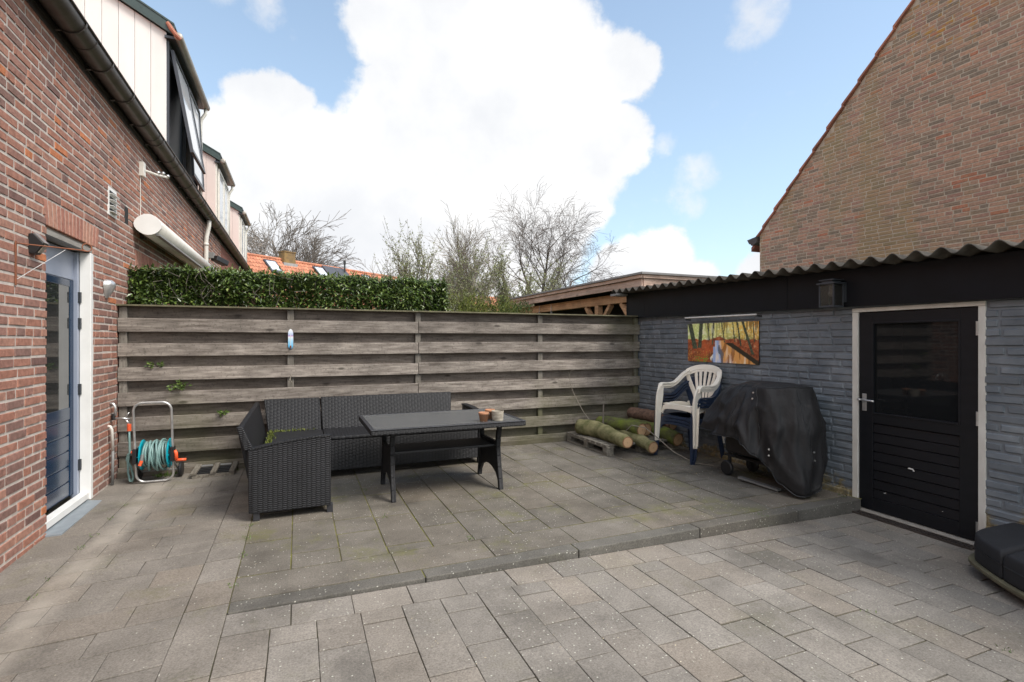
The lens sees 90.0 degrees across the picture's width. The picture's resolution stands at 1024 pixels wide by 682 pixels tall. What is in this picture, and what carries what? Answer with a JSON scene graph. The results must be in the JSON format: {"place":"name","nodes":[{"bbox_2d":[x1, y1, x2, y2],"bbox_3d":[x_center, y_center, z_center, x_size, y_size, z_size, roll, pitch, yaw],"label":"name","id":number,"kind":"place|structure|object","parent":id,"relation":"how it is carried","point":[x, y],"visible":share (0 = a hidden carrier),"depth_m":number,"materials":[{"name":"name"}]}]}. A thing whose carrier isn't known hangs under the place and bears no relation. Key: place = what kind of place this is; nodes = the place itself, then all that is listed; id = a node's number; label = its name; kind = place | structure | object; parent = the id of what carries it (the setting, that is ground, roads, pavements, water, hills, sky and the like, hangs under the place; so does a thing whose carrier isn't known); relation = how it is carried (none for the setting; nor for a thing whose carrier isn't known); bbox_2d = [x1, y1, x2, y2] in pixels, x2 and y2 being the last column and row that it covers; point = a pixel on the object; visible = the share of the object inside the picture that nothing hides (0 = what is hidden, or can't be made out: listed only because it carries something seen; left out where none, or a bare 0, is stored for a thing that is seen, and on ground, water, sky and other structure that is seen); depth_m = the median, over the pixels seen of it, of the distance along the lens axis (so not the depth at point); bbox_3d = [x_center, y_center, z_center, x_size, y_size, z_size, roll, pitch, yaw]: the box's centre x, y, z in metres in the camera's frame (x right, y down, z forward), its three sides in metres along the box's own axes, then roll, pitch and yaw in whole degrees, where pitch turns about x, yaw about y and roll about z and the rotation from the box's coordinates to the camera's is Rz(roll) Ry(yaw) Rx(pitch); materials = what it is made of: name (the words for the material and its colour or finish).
{"place":"outdoors","nodes":[
{"label":"outdoors","id":0,"kind":"place"},
{"bbox_2d":[0,468,252,681],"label":"path beside house","id":1,"kind":"structure","parent":0,"point":[42,639],"depth_m":2.85,"materials":[{"name":"concrete"}]},
{"bbox_2d":[132,401,185,482],"bbox_3d":[-3.393,0.957,4.968,0.444,0.784,0.369,0,0,-23],"label":"hose reel","id":2,"kind":"object","parent":1,"relation":"on","point":[156,454],"visible":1,"depth_m":4.86,"materials":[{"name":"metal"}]},
{"bbox_2d":[152,467,244,477],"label":"weeds","id":3,"kind":"object","parent":1,"relation":"on","point":[164,474],"visible":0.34,"depth_m":5.08,"materials":[{"name":"green plant"}]},
{"bbox_2d":[190,461,238,478],"bbox_3d":[-3.017,1.308,5.205,0.395,0.085,0.270,0,0,-23],"label":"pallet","id":4,"kind":"object","parent":1,"relation":"on","point":[202,471],"visible":1,"depth_m":5.15,"materials":[{"name":"grey wood"}]},
{"bbox_2d":[247,249,396,308],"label":"distant house","id":5,"kind":"structure","parent":0,"point":[285,260],"depth_m":40.62,"materials":[{"name":"orange tile"}]},
{"bbox_2d":[26,471,1023,681],"bbox_3d":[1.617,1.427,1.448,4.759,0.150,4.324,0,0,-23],"label":"paving","id":6,"kind":"structure","parent":0,"point":[727,572],"depth_m":2.54,"materials":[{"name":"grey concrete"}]},
{"bbox_2d":[5,457,1007,663],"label":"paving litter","id":7,"kind":"object","parent":6,"relation":"on","point":[463,596],"visible":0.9,"depth_m":2.91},
{"bbox_2d":[5,488,1010,652],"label":"joint weeds","id":8,"kind":"object","parent":6,"relation":"on","point":[386,517],"visible":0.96,"depth_m":3.37,"materials":[{"name":"green plant"}]},
{"bbox_2d":[852,510,974,550],"bbox_3d":[3.039,1.442,3.991,0.080,0.017,0.953,0,0,-21],"label":"door threshold","id":9,"kind":"object","parent":6,"relation":"on","point":[954,542],"visible":0.91,"depth_m":3.88,"materials":[{"name":"metal"}]},
{"bbox_2d":[968,522,1023,599],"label":"lounge seat","id":10,"kind":"object","parent":6,"relation":"on","point":[997,556],"visible":1,"depth_m":2.98,"materials":[{"name":"black fabric"}]},
{"bbox_2d":[141,0,910,304],"label":"sky","id":11,"kind":"structure","parent":0,"point":[685,123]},
{"bbox_2d":[230,440,844,602],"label":"raised terrace","id":12,"kind":"structure","parent":0,"point":[366,555],"depth_m":4.10,"materials":[{"name":"concrete"}]},
{"bbox_2d":[236,392,479,521],"bbox_3d":[-1.302,0.983,5.031,2.321,0.735,1.776,0,0,-23],"label":"corner sofa","id":13,"kind":"object","parent":12,"relation":"on","point":[290,470],"visible":0.86,"depth_m":5.15,"materials":[{"name":"grey wicker"}]},
{"bbox_2d":[264,428,315,443],"bbox_3d":[-2.343,0.929,5.065,0.420,0.039,0.890,0,0,4],"label":"moss","id":14,"kind":"object","parent":13,"relation":"on","point":[271,434],"visible":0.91,"depth_m":5.24,"materials":[{"name":"green plant"}]},
{"bbox_2d":[359,408,525,502],"bbox_3d":[-0.672,1.031,4.752,1.355,0.638,0.910,0,0,-23],"label":"garden table","id":15,"kind":"object","parent":12,"relation":"on","point":[392,425],"visible":0.98,"depth_m":4.65,"materials":[{"name":"grey plastic"}]},
{"bbox_2d":[478,411,488,421],"bbox_3d":[-0.253,0.674,4.564,0.094,0.080,0.094,0,0,-23],"label":"flower pot","id":16,"kind":"object","parent":15,"relation":"on","point":[483,416],"visible":1,"depth_m":4.53,"materials":[{"name":"ceramic"}]},
{"bbox_2d":[485,409,494,418],"bbox_3d":[-0.204,0.671,4.714,0.094,0.085,0.094,0,0,-23],"label":"flower pot","id":17,"kind":"object","parent":15,"relation":"on","point":[490,413],"visible":0.64,"depth_m":4.68,"materials":[{"name":"ceramic"}]},
{"bbox_2d":[491,410,503,420],"bbox_3d":[-0.130,0.671,4.615,0.112,0.086,0.112,0,0,-23],"label":"planter cup","id":18,"kind":"object","parent":15,"relation":"on","point":[497,415],"visible":1,"depth_m":4.57,"materials":[{"name":"beige ceramic"}]},
{"bbox_2d":[227,447,860,612],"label":"terrace joints","id":19,"kind":"object","parent":12,"relation":"on","point":[449,523],"visible":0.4,"depth_m":3.87,"materials":[{"name":"soil"}]},
{"bbox_2d":[566,431,678,455],"bbox_3d":[1.407,1.286,6.647,1.050,0.123,0.990,0,0,-23],"label":"wooden pallet","id":20,"kind":"object","parent":12,"relation":"on","point":[590,442],"visible":0.5,"depth_m":6.37,"materials":[{"name":"grey wood"}]},
{"bbox_2d":[575,419,632,447],"bbox_3d":[1.129,1.133,6.337,0.300,0.223,1.050,0,0,-23],"label":"log","id":21,"kind":"object","parent":20,"relation":"on","point":[598,429],"visible":0.99,"depth_m":6.30,"materials":[{"name":"green wood"}]},
{"bbox_2d":[568,370,589,419],"bbox_3d":[0.897,0.729,6.812,0.322,0.690,0.068,0,0,12],"label":"twig","id":22,"kind":"object","parent":21,"relation":"on","point":[575,396],"visible":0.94,"depth_m":6.84,"materials":[{"name":"brown wood"}]},
{"bbox_2d":[607,416,651,435],"bbox_3d":[1.506,1.111,6.750,0.186,0.180,0.732,0,0,-35],"label":"log","id":23,"kind":"object","parent":20,"relation":"on","point":[648,426],"visible":0.26,"depth_m":6.47,"materials":[{"name":"green wood"}]},
{"bbox_2d":[615,429,657,452],"bbox_3d":[1.504,1.203,6.267,0.146,0.220,0.704,0,0,-25],"label":"log","id":24,"kind":"object","parent":20,"relation":"on","point":[645,442],"visible":0.71,"depth_m":6.06,"materials":[{"name":"green wood"}]},
{"bbox_2d":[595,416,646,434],"bbox_3d":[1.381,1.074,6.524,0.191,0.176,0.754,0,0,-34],"label":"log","id":25,"kind":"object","parent":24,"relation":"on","point":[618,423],"visible":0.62,"depth_m":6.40,"materials":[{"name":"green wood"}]},
{"bbox_2d":[628,418,682,445],"bbox_3d":[1.842,1.173,6.679,0.183,0.233,0.908,0,0,-28],"label":"log","id":26,"kind":"object","parent":20,"relation":"on","point":[672,437],"visible":0.52,"depth_m":6.34,"materials":[{"name":"green wood"}]},
{"bbox_2d":[627,407,676,429],"bbox_3d":[1.875,1.036,6.880,0.167,0.224,0.798,0,0,-29],"label":"log","id":27,"kind":"object","parent":26,"relation":"on","point":[640,413],"visible":0.6,"depth_m":6.92,"materials":[{"name":"brown wood"}]},
{"bbox_2d":[626,425,713,465],"bbox_3d":[1.770,1.173,5.856,1.058,0.336,0.065,0,0,44],"label":"stick","id":28,"kind":"object","parent":12,"relation":"on","point":[665,444],"visible":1,"depth_m":5.89,"materials":[{"name":"brown wood"}]},
{"bbox_2d":[611,452,734,480],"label":"wood chips","id":29,"kind":"object","parent":12,"relation":"on","point":[664,464],"visible":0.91,"depth_m":5.62,"materials":[{"name":"beige plant"}]},
{"bbox_2d":[654,383,722,464],"bbox_3d":[2.068,0.918,5.953,0.586,0.868,0.622,0,0,-29],"label":"plastic chair","id":30,"kind":"object","parent":12,"relation":"on","point":[687,426],"visible":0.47,"depth_m":5.87,"materials":[{"name":"plastic"}]},
{"bbox_2d":[654,380,723,461],"bbox_3d":[2.072,0.882,5.950,0.586,0.868,0.622,0,0,-29],"label":"plastic chair","id":31,"kind":"object","parent":30,"relation":"on","point":[678,420],"visible":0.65,"depth_m":5.86,"materials":[{"name":"plastic"}]},
{"bbox_2d":[654,376,723,458],"bbox_3d":[2.075,0.846,5.947,0.586,0.868,0.622,0,0,-30],"label":"plastic chair","id":32,"kind":"object","parent":31,"relation":"on","point":[683,416],"visible":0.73,"depth_m":6.00,"materials":[{"name":"plastic"}]},
{"bbox_2d":[655,369,724,448],"bbox_3d":[2.079,0.740,5.944,0.586,0.868,0.622,0,0,-30],"label":"plastic chair","id":33,"kind":"object","parent":32,"relation":"on","point":[711,390],"visible":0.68,"depth_m":5.87,"materials":[{"name":"white plastic"}]},
{"bbox_2d":[655,364,721,446],"bbox_3d":[2.082,0.713,5.941,0.586,0.868,0.622,0,0,-31],"label":"plastic chair","id":34,"kind":"object","parent":33,"relation":"on","point":[684,405],"visible":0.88,"depth_m":6.02,"materials":[{"name":"white plastic"}]},
{"bbox_2d":[699,381,827,497],"bbox_3d":[2.362,0.866,4.938,0.774,0.968,1.258,0,0,-23],"label":"covered barbecue","id":35,"kind":"object","parent":12,"relation":"on","point":[778,429],"visible":1,"depth_m":4.49,"materials":[{"name":"black fabric"}]},
{"bbox_2d":[747,0,1023,271],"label":"gable house","id":36,"kind":"structure","parent":0,"point":[919,145],"depth_m":8.46,"materials":[{"name":"brick"}]},
{"label":"ground","id":37,"kind":"structure","parent":0,"visible":0},
{"bbox_2d":[0,0,244,572],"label":"terraced house","id":38,"kind":"structure","parent":37,"relation":"on","point":[98,98],"depth_m":4.20,"materials":[{"name":"red brick"}]},
{"bbox_2d":[28,232,49,254],"bbox_3d":[-3.164,-0.650,3.427,0.085,0.141,0.080,0,0,-23],"label":"solar wall light","id":39,"kind":"object","parent":38,"relation":"attached to","point":[36,239],"visible":0.95,"depth_m":3.39,"materials":[{"name":"black plastic"}]},
{"bbox_2d":[15,241,91,284],"bbox_3d":[-3.002,-0.509,3.365,0.018,0.318,0.389,0,0,38],"label":"plant bracket","id":40,"kind":"object","parent":38,"relation":"attached to","point":[16,243],"visible":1,"depth_m":3.27,"materials":[{"name":"metal"}]},
{"bbox_2d":[45,274,81,510],"bbox_3d":[-3.555,0.391,3.932,0.081,1.798,0.904,0,0,-20],"label":"door","id":41,"kind":"structure","parent":38,"relation":"in","point":[59,320],"depth_m":4.07,"materials":[{"name":"blue paint"}]},
{"bbox_2d":[103,279,115,297],"bbox_3d":[-3.716,-0.482,4.735,0.083,0.175,0.136,0,0,-23],"label":"wall light","id":42,"kind":"object","parent":38,"relation":"attached to","point":[109,286],"visible":1,"depth_m":4.70,"materials":[{"name":"metal"}]},
{"bbox_2d":[107,186,119,218],"bbox_3d":[-3.800,-1.317,4.889,0.045,0.265,0.230,0,0,-23],"label":"wall vent","id":43,"kind":"object","parent":38,"relation":"attached to","point":[112,197],"depth_m":4.86,"materials":[{"name":"white paint"}]},
{"bbox_2d":[108,402,130,484],"bbox_3d":[-3.717,0.964,4.842,0.167,0.772,0.105,0,0,-23],"label":"garden tap","id":44,"kind":"object","parent":38,"relation":"attached to","point":[114,417],"visible":1,"depth_m":4.80,"materials":[{"name":"metal"}]},
{"bbox_2d":[126,424,133,481],"bbox_3d":[-3.627,1.069,4.872,0.119,0.547,0.053,0,0,23],"label":"supply hose","id":45,"kind":"object","parent":44,"relation":"attached to","point":[129,453],"visible":0.88,"depth_m":4.87,"materials":[{"name":"grey plastic"}]},
{"bbox_2d":[140,176,140,214],"bbox_3d":[-4.123,-1.579,5.661,0.008,0.543,0.186,0,0,-28],"label":"cable","id":46,"kind":"object","parent":38,"relation":"attached to","point":[140,195],"visible":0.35,"depth_m":5.74,"materials":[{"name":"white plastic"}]},
{"bbox_2d":[139,161,169,178],"bbox_3d":[-4.125,-1.930,5.900,0.085,0.160,0.376,0,0,15],"label":"cable anchor","id":47,"kind":"object","parent":38,"relation":"attached to","point":[142,170],"visible":1,"depth_m":5.79,"materials":[{"name":"white plastic"}]},
{"bbox_2d":[133,214,215,270],"bbox_3d":[-4.727,-1.260,7.412,0.275,0.230,4.080,0,0,-23],"label":"awning","id":48,"kind":"object","parent":38,"relation":"attached to","point":[155,229],"visible":0.9,"depth_m":6.02,"materials":[{"name":"white paint"}]},
{"bbox_2d":[208,252,228,265],"bbox_3d":[-5.836,-1.623,10.135,0.233,0.235,0.357,0,0,19],"label":"floodlight","id":49,"kind":"object","parent":38,"relation":"attached to","point":[219,260],"visible":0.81,"depth_m":10.06,"materials":[{"name":"black plastic"}]},
{"bbox_2d":[198,142,248,306],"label":"terraced house","id":50,"kind":"structure","parent":37,"relation":"on","point":[218,181],"depth_m":13.12,"materials":[{"name":"white brick"}]},
{"bbox_2d":[230,200,254,306],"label":"terraced house","id":51,"kind":"structure","parent":37,"relation":"on","point":[239,220],"depth_m":18.08,"materials":[{"name":"white brick"}]},
{"bbox_2d":[126,261,451,310],"bbox_3d":[-2.548,0.331,6.296,3.556,2.439,1.107,0,0,-23],"label":"laurel hedge","id":52,"kind":"object","parent":37,"relation":"on","point":[165,285],"visible":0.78,"depth_m":5.96,"materials":[{"name":"green plant"}]},
{"bbox_2d":[246,202,364,270],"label":"bare tree","id":53,"kind":"object","parent":37,"relation":"on","point":[305,253],"visible":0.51,"depth_m":48.78,"materials":[{"name":"brown plant"}]},
{"bbox_2d":[353,255,397,278],"bbox_3d":[-8.797,-2.790,39.512,6.806,8.904,5.122,0,0,44],"label":"bare tree","id":54,"kind":"object","parent":37,"relation":"on","point":[377,270],"visible":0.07,"depth_m":39.81,"materials":[{"name":"plant"}]},
{"bbox_2d":[116,304,639,478],"bbox_3d":[-1.029,0.568,6.253,6.210,1.864,0.145,0,0,-23],"label":"timber fence","id":55,"kind":"object","parent":37,"relation":"on","point":[237,362],"visible":0.69,"depth_m":5.90,"materials":[{"name":"grey wood"}]},
{"bbox_2d":[144,361,163,367],"bbox_3d":[-3.580,0.240,5.121,0.170,0.083,0.112,0,0,-44],"label":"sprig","id":56,"kind":"object","parent":55,"relation":"attached to","point":[158,364],"visible":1,"depth_m":5.11,"materials":[{"name":"green plant"}]},
{"bbox_2d":[166,379,191,390],"bbox_3d":[-3.374,0.449,5.199,0.221,0.134,0.124,0,0,-8],"label":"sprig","id":57,"kind":"object","parent":55,"relation":"attached to","point":[180,386],"visible":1,"depth_m":5.19,"materials":[{"name":"green plant"}]},
{"bbox_2d":[217,409,228,415],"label":"laurel sprig","id":58,"kind":"object","parent":55,"relation":"attached to","point":[222,412],"visible":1,"depth_m":5.33,"materials":[{"name":"green plant"}]},
{"bbox_2d":[288,329,292,348],"bbox_3d":[-2.420,-0.022,5.598,0.050,0.220,0.022,0,0,-23],"label":"garden thermometer","id":59,"kind":"object","parent":55,"relation":"attached to","point":[290,338],"visible":1,"depth_m":5.59,"materials":[{"name":"plastic"}]},
{"bbox_2d":[360,218,474,311],"bbox_3d":[-3.117,-1.411,17.350,4.234,6.140,3.148,0,0,-23],"label":"budding willow","id":60,"kind":"object","parent":37,"relation":"on","point":[416,272],"visible":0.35,"depth_m":17.26,"materials":[{"name":"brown plant"}]},
{"bbox_2d":[447,288,491,311],"bbox_3d":[-0.910,0.381,8.402,1.326,2.538,1.080,0,0,-23],"label":"conifer bush","id":61,"kind":"object","parent":37,"relation":"on","point":[460,306],"visible":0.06,"depth_m":8.24,"materials":[{"name":"green plant"}]},
{"bbox_2d":[432,221,512,311],"bbox_3d":[-1.690,-1.309,17.933,3.392,5.927,3.011,0,0,-23],"label":"budding willow","id":62,"kind":"object","parent":37,"relation":"on","point":[465,280],"visible":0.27,"depth_m":17.90,"materials":[{"name":"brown plant"}]},
{"bbox_2d":[422,200,523,309],"bbox_3d":[-2.805,-3.200,30.091,5.424,9.733,6.020,0,0,34],"label":"bare tree","id":63,"kind":"object","parent":37,"relation":"on","point":[459,243],"visible":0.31,"depth_m":29.07,"materials":[{"name":"brown plant"}]},
{"bbox_2d":[457,294,519,312],"bbox_3d":[-0.382,0.414,8.727,1.273,2.472,1.095,0,0,-23],"label":"conifer bush","id":64,"kind":"object","parent":37,"relation":"on","point":[502,309],"visible":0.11,"depth_m":8.55,"materials":[{"name":"green plant"}]},
{"bbox_2d":[491,295,532,312],"bbox_3d":[-0.022,0.408,9.305,0.958,2.485,0.870,0,0,-23],"label":"conifer bush","id":65,"kind":"object","parent":37,"relation":"on","point":[521,307],"visible":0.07,"depth_m":9.19,"materials":[{"name":"green plant"}]},
{"bbox_2d":[463,242,568,312],"bbox_3d":[0.042,-0.762,15.669,3.390,4.838,2.755,0,0,6],"label":"budding willow","id":66,"kind":"object","parent":37,"relation":"on","point":[504,289],"visible":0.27,"depth_m":15.72,"materials":[{"name":"brown plant"}]},
{"bbox_2d":[444,182,628,296],"bbox_3d":[1.392,-2.223,20.064,6.083,7.782,6.606,0,0,38],"label":"birch tree","id":67,"kind":"object","parent":37,"relation":"on","point":[547,249],"visible":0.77,"depth_m":19.36,"materials":[{"name":"brown plant"}]},
{"bbox_2d":[227,496,860,614],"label":"terrace kerb","id":68,"kind":"structure","parent":37,"relation":"on","point":[826,508],"depth_m":3.33,"materials":[{"name":"concrete"}]},
{"bbox_2d":[510,257,578,306],"bbox_3d":[1.124,-0.683,17.280,2.876,4.684,2.644,0,0,-23],"label":"budding willow","id":69,"kind":"object","parent":37,"relation":"on","point":[559,277],"visible":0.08,"depth_m":16.84,"materials":[{"name":"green plant"}]},
{"bbox_2d":[508,272,717,314],"bbox_3d":[3.038,0.250,12.026,4.380,2.800,5.886,0,0,-23],"label":"timber carport","id":70,"kind":"object","parent":37,"relation":"on","point":[592,298],"visible":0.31,"depth_m":10.26,"materials":[{"name":"brown wood"}]},
{"bbox_2d":[610,239,1023,544],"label":"brick shed","id":71,"kind":"structure","parent":37,"relation":"on","point":[909,368],"depth_m":4.13,"materials":[{"name":"grey brick"}]},
{"bbox_2d":[685,314,761,320],"bbox_3d":[2.395,-0.276,5.888,0.080,0.042,1.131,0,0,-21],"label":"curtain rail","id":72,"kind":"object","parent":71,"relation":"attached to","point":[687,318],"visible":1,"depth_m":5.79,"materials":[{"name":"grey metal"}]},
{"bbox_2d":[688,321,759,364],"bbox_3d":[2.410,0.019,5.912,0.012,0.462,1.101,0,0,-21],"label":"forest picture","id":73,"kind":"object","parent":71,"relation":"attached to","point":[732,342],"visible":1,"depth_m":5.83},
{"bbox_2d":[816,279,846,307],"bbox_3d":[2.812,-0.417,4.508,0.170,0.244,0.170,0,0,-23],"label":"wall lantern","id":74,"kind":"object","parent":71,"relation":"attached to","point":[836,290],"depth_m":4.50,"materials":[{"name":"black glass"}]},
{"bbox_2d":[857,307,977,540],"bbox_3d":[3.157,0.592,4.023,0.104,1.667,0.858,0,0,-23],"label":"shed door","id":75,"kind":"structure","parent":71,"relation":"in","point":[918,398],"depth_m":3.98,"materials":[{"name":"black paint"}]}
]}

